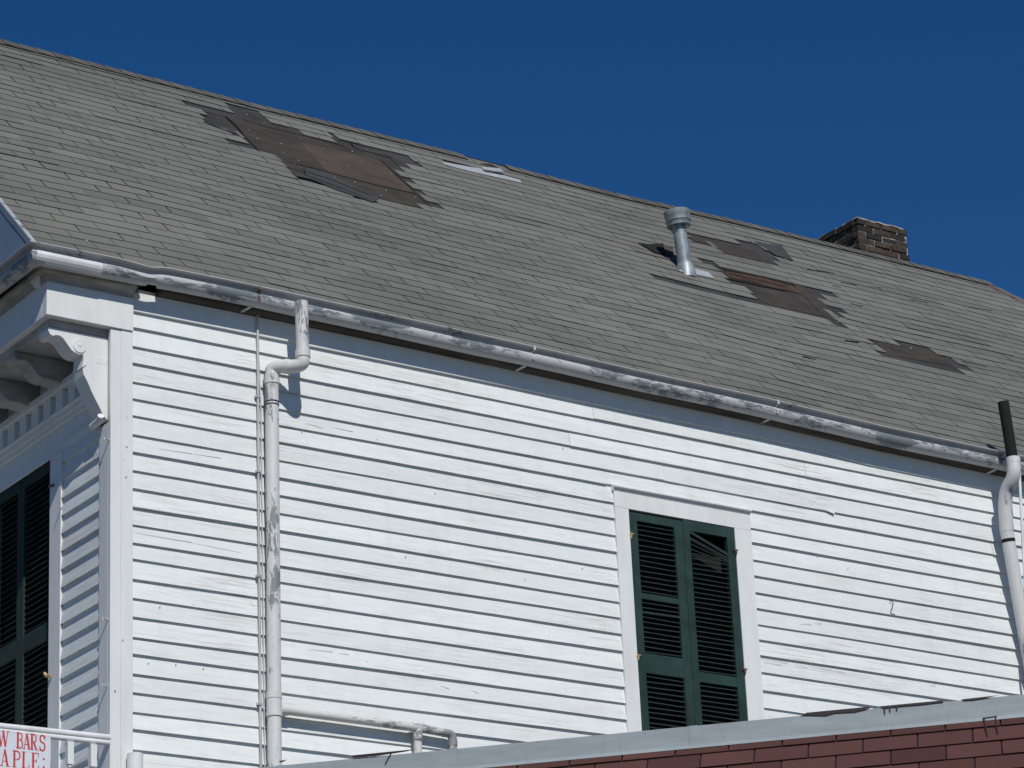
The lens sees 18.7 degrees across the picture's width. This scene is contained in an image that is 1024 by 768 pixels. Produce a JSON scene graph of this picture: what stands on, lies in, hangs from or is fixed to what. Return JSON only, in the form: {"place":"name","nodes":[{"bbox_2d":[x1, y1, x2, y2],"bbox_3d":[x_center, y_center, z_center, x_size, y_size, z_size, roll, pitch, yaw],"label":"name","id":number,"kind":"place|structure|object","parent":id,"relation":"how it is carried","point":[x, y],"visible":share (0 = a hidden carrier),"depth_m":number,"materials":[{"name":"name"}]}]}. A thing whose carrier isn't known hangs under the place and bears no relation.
{"place":"outdoors","nodes":[
{"label":"outdoors","id":0,"kind":"place"},
{"bbox_2d":[0,38,1023,767],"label":"house","id":1,"kind":"structure","parent":0,"point":[320,440],"depth_m":22.69,"materials":[{"name":"white paint"}]},
{"bbox_2d":[0,450,63,767],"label":"window","id":2,"kind":"structure","parent":1,"relation":"in","point":[31,607],"depth_m":21.37,"materials":[{"name":"white paint"}]},
{"bbox_2d":[0,723,110,767],"bbox_3d":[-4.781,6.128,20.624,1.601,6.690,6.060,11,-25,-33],"label":"railing","id":3,"kind":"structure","parent":1,"relation":"attached to","point":[71,737],"depth_m":19.72,"materials":[{"name":"white paint"}]},
{"bbox_2d":[0,731,49,767],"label":"sign","id":4,"kind":"object","parent":3,"relation":"attached to","point":[20,750],"visible":1,"depth_m":19.51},
{"bbox_2d":[639,243,664,254],"bbox_3d":[1.276,-1.202,27.261,0.314,0.206,0.158,16,-28,-40],"label":"loose shingle","id":5,"kind":"object","parent":1,"relation":"attached to","point":[658,248],"visible":1,"depth_m":27.22,"materials":[{"name":"grey"}]},
{"bbox_2d":[610,485,764,731],"bbox_3d":[1.300,1.961,22.952,1.350,2.355,0.180,11,-25,-33],"label":"window","id":6,"kind":"structure","parent":1,"relation":"in","point":[688,619],"depth_m":23.07,"materials":[{"name":"white paint"}]},
{"bbox_2d":[755,241,792,260],"bbox_3d":[2.435,-1.237,28.890,0.278,0.254,0.215,6,-22,-21],"label":"loose shingle","id":7,"kind":"object","parent":1,"relation":"on","point":[778,250],"visible":1,"depth_m":28.89,"materials":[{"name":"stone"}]},
{"bbox_2d":[0,0,1023,298],"label":"sky","id":8,"kind":"structure","parent":0,"point":[806,118],"materials":[{"name":"blue"}]},
{"label":"ground","id":9,"kind":"structure","parent":0,"visible":0},
{"bbox_2d":[261,694,1023,767],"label":"building","id":10,"kind":"structure","parent":9,"relation":"on","point":[983,732],"depth_m":17.45,"materials":[{"name":"red brick"},{"name":"grey painted metal"}]}
]}

